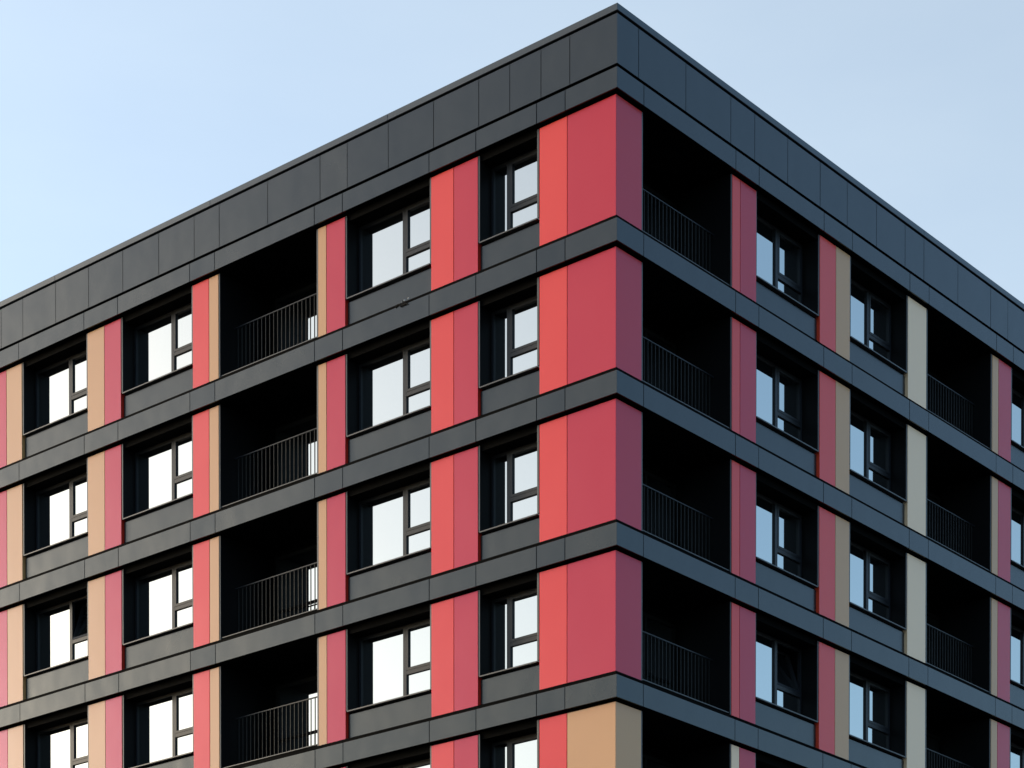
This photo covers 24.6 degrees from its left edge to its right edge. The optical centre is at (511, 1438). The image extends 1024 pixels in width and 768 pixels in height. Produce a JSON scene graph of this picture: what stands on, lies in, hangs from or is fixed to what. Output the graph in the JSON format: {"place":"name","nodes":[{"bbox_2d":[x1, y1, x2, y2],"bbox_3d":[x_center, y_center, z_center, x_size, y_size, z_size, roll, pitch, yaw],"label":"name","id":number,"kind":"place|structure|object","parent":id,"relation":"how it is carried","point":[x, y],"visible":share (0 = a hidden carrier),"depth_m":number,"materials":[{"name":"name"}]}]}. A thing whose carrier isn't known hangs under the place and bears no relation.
{"place":"outdoors","nodes":[
{"label":"outdoors","id":0,"kind":"place"},
{"bbox_2d":[0,3,1023,767],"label":"apartment building","id":1,"kind":"structure","parent":0,"point":[662,407],"depth_m":55.15,"materials":[{"name":"metal"}]},
{"bbox_2d":[23,349,87,436],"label":"window","id":2,"kind":"structure","parent":1,"relation":"in","point":[61,387],"depth_m":62.23,"materials":[{"name":"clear glass"}]},
{"bbox_2d":[24,472,87,556],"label":"window","id":3,"kind":"structure","parent":1,"relation":"in","point":[61,508],"depth_m":62.30,"materials":[{"name":"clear glass"}]},
{"bbox_2d":[24,595,88,677],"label":"window","id":4,"kind":"structure","parent":1,"relation":"in","point":[59,644],"depth_m":62.40,"materials":[{"name":"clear glass"}]},
{"bbox_2d":[37,717,87,767],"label":"window","id":5,"kind":"structure","parent":1,"relation":"in","point":[64,745],"depth_m":62.38,"materials":[{"name":"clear glass"}]},
{"bbox_2d":[122,302,192,394],"bbox_3d":[-8.796,-27.590,59.365,2.621,1.890,0.555,1,1,40],"label":"window","id":6,"kind":"structure","parent":1,"relation":"in","point":[163,344],"depth_m":59.61,"materials":[{"name":"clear glass"}]},
{"bbox_2d":[123,431,192,520],"bbox_3d":[-8.796,-24.391,59.421,2.621,1.890,0.555,1,1,40],"label":"window","id":7,"kind":"structure","parent":1,"relation":"in","point":[163,471],"depth_m":59.67,"materials":[{"name":"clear glass"}]},
{"bbox_2d":[123,559,193,645],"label":"window","id":8,"kind":"structure","parent":1,"relation":"in","point":[163,597],"depth_m":59.74,"materials":[{"name":"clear glass"}]},
{"bbox_2d":[131,687,193,767],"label":"window","id":9,"kind":"structure","parent":1,"relation":"in","point":[164,723],"depth_m":59.79,"materials":[{"name":"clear glass"}]},
{"bbox_2d":[275,282,316,352],"bbox_3d":[-4.767,-27.244,57.646,2.906,2.292,0.120,1,1,40],"label":"balcony door","id":10,"kind":"structure","parent":1,"relation":"in","point":[311,289],"depth_m":58.06,"materials":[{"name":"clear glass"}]},
{"bbox_2d":[275,413,316,486],"bbox_3d":[-4.767,-24.044,57.702,2.906,2.292,0.120,1,1,40],"label":"balcony door","id":11,"kind":"structure","parent":1,"relation":"in","point":[308,423],"depth_m":58.16,"materials":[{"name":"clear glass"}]},
{"bbox_2d":[275,544,316,620],"bbox_3d":[-4.767,-20.845,57.758,2.906,2.292,0.120,1,1,40],"label":"balcony door","id":12,"kind":"structure","parent":1,"relation":"in","point":[306,556],"depth_m":58.23,"materials":[{"name":"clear glass"}]},
{"bbox_2d":[276,675,316,753],"bbox_3d":[-4.767,-17.645,57.815,2.906,2.292,0.120,1,1,40],"label":"balcony door","id":13,"kind":"structure","parent":1,"relation":"in","point":[306,688],"depth_m":58.29,"materials":[{"name":"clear glass"}]},
{"bbox_2d":[346,196,430,300],"bbox_3d":[-2.695,-27.499,54.200,2.622,1.890,0.555,1,1,40],"label":"window","id":14,"kind":"structure","parent":1,"relation":"in","point":[394,247],"depth_m":54.42,"materials":[{"name":"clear glass"}]},
{"bbox_2d":[347,337,430,438],"bbox_3d":[-2.695,-24.300,54.257,2.622,1.890,0.555,1,1,40],"label":"window","id":15,"kind":"structure","parent":1,"relation":"in","point":[394,386],"depth_m":54.48,"materials":[{"name":"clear glass"}]},
{"bbox_2d":[347,478,430,575],"bbox_3d":[-2.695,-21.100,54.313,2.622,1.890,0.555,1,1,40],"label":"window","id":16,"kind":"structure","parent":1,"relation":"in","point":[394,525],"depth_m":54.54,"materials":[{"name":"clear glass"}]},
{"bbox_2d":[347,618,430,712],"bbox_3d":[-2.695,-17.901,54.369,2.622,1.890,0.555,1,1,40],"label":"window","id":17,"kind":"structure","parent":1,"relation":"in","point":[394,664],"depth_m":54.61,"materials":[{"name":"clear glass"}]},
{"bbox_2d":[395,298,408,307],"bbox_3d":[-2.509,-25.905,53.536,0.428,0.152,0.044,1,1,41],"label":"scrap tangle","id":18,"kind":"object","parent":1,"relation":"attached to","point":[403,303],"visible":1,"depth_m":53.51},
{"bbox_2d":[390,758,429,767],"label":"window","id":19,"kind":"structure","parent":1,"relation":"in","point":[425,763],"depth_m":54.16,"materials":[{"name":"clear glass"}]},
{"bbox_2d":[479,441,538,534],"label":"window","id":20,"kind":"structure","parent":1,"relation":"in","point":[514,471],"depth_m":52.17,"materials":[{"name":"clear glass"}]},
{"bbox_2d":[479,587,538,678],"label":"window","id":21,"kind":"structure","parent":1,"relation":"in","point":[514,616],"depth_m":52.24,"materials":[{"name":"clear glass"}]},
{"bbox_2d":[479,148,539,244],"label":"window","id":22,"kind":"structure","parent":1,"relation":"in","point":[514,181],"depth_m":52.06,"materials":[{"name":"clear glass"}]},
{"bbox_2d":[479,295,539,389],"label":"window","id":23,"kind":"structure","parent":1,"relation":"in","point":[514,326],"depth_m":52.12,"materials":[{"name":"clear glass"}]},
{"bbox_2d":[492,733,536,767],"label":"window","id":24,"kind":"structure","parent":1,"relation":"in","point":[518,752],"depth_m":52.26,"materials":[{"name":"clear glass"}]},
{"bbox_2d":[642,469,675,544],"bbox_3d":[2.809,-20.760,52.942,0.120,2.292,2.846,1,1,40],"label":"balcony door","id":25,"kind":"structure","parent":1,"relation":"in","point":[651,480],"depth_m":53.57,"materials":[{"name":"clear glass"}]},
{"bbox_2d":[642,611,675,691],"bbox_3d":[2.809,-17.560,52.999,0.120,2.292,2.846,1,1,40],"label":"balcony door","id":26,"kind":"structure","parent":1,"relation":"in","point":[653,625],"depth_m":53.59,"materials":[{"name":"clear glass"}]},
{"bbox_2d":[642,754,675,767],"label":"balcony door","id":27,"kind":"structure","parent":1,"relation":"in","point":[647,761],"depth_m":53.49,"materials":[{"name":"black glass"}]},
{"bbox_2d":[643,183,675,250],"bbox_3d":[2.809,-27.159,52.830,0.120,2.292,2.846,1,1,40],"label":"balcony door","id":28,"kind":"structure","parent":1,"relation":"in","point":[653,192],"depth_m":53.46,"materials":[{"name":"black glass"}]},
{"bbox_2d":[643,326,675,397],"bbox_3d":[2.809,-23.959,52.886,0.120,2.292,2.846,1,1,40],"label":"balcony door","id":29,"kind":"structure","parent":1,"relation":"in","point":[647,333],"depth_m":53.50,"materials":[{"name":"black glass"}]},
{"bbox_2d":[755,630,817,722],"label":"window","id":30,"kind":"structure","parent":1,"relation":"in","point":[777,686],"depth_m":55.32,"materials":[{"name":"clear glass"}]},
{"bbox_2d":[756,492,817,588],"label":"window","id":31,"kind":"structure","parent":1,"relation":"in","point":[778,527],"depth_m":55.31,"materials":[{"name":"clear glass"}]},
{"bbox_2d":[756,215,818,317],"bbox_3d":[6.243,-27.547,54.885,0.555,1.818,2.587,1,1,40],"label":"window","id":32,"kind":"structure","parent":1,"relation":"in","point":[779,257],"depth_m":55.19,"materials":[{"name":"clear glass"}]},
{"bbox_2d":[756,354,818,452],"bbox_3d":[6.243,-24.348,54.941,0.555,1.818,2.587,1,1,40],"label":"window","id":33,"kind":"structure","parent":1,"relation":"in","point":[778,392],"depth_m":55.24,"materials":[{"name":"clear glass"}]},
{"bbox_2d":[849,541,905,630],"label":"window","id":34,"kind":"structure","parent":1,"relation":"in","point":[869,571],"depth_m":58.40,"materials":[{"name":"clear glass"}]},
{"bbox_2d":[849,671,905,758],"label":"window","id":35,"kind":"structure","parent":1,"relation":"in","point":[869,700],"depth_m":58.47,"materials":[{"name":"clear glass"}]},
{"bbox_2d":[849,409,906,502],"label":"window","id":36,"kind":"structure","parent":1,"relation":"in","point":[870,444],"depth_m":58.33,"materials":[{"name":"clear glass"}]},
{"bbox_2d":[850,279,906,373],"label":"window","id":37,"kind":"structure","parent":1,"relation":"in","point":[870,314],"depth_m":58.27,"materials":[{"name":"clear glass"}]},
{"bbox_2d":[926,732,938,767],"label":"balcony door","id":38,"kind":"structure","parent":1,"relation":"in","point":[932,741],"depth_m":62.96,"materials":[{"name":"black glass"}]},
{"bbox_2d":[927,490,939,542],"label":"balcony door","id":39,"kind":"structure","parent":1,"relation":"in","point":[932,497],"depth_m":62.87,"materials":[{"name":"black glass"}]},
{"bbox_2d":[927,611,939,667],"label":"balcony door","id":40,"kind":"structure","parent":1,"relation":"in","point":[933,620],"depth_m":62.93,"materials":[{"name":"black glass"}]},
{"bbox_2d":[927,369,940,416],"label":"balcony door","id":41,"kind":"structure","parent":1,"relation":"in","point":[929,372],"depth_m":62.81,"materials":[{"name":"glass"}]},
{"bbox_2d":[1010,507,1023,570],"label":"window","id":42,"kind":"structure","parent":1,"relation":"in","point":[1017,517],"depth_m":64.24,"materials":[{"name":"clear glass"}]},
{"bbox_2d":[1010,624,1023,688],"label":"window","id":43,"kind":"structure","parent":1,"relation":"in","point":[1017,634],"depth_m":64.33,"materials":[{"name":"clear glass"}]},
{"bbox_2d":[1011,388,1023,451],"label":"window","id":44,"kind":"structure","parent":1,"relation":"in","point":[1017,440],"depth_m":64.19,"materials":[{"name":"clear glass"}]},
{"bbox_2d":[1011,742,1023,767],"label":"window","id":45,"kind":"structure","parent":1,"relation":"in","point":[1017,752],"depth_m":64.38,"materials":[{"name":"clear glass"}]},
{"bbox_2d":[0,0,1023,303],"label":"sky","id":46,"kind":"structure","parent":0,"point":[120,119],"materials":[{"name":"blue"}]}
]}

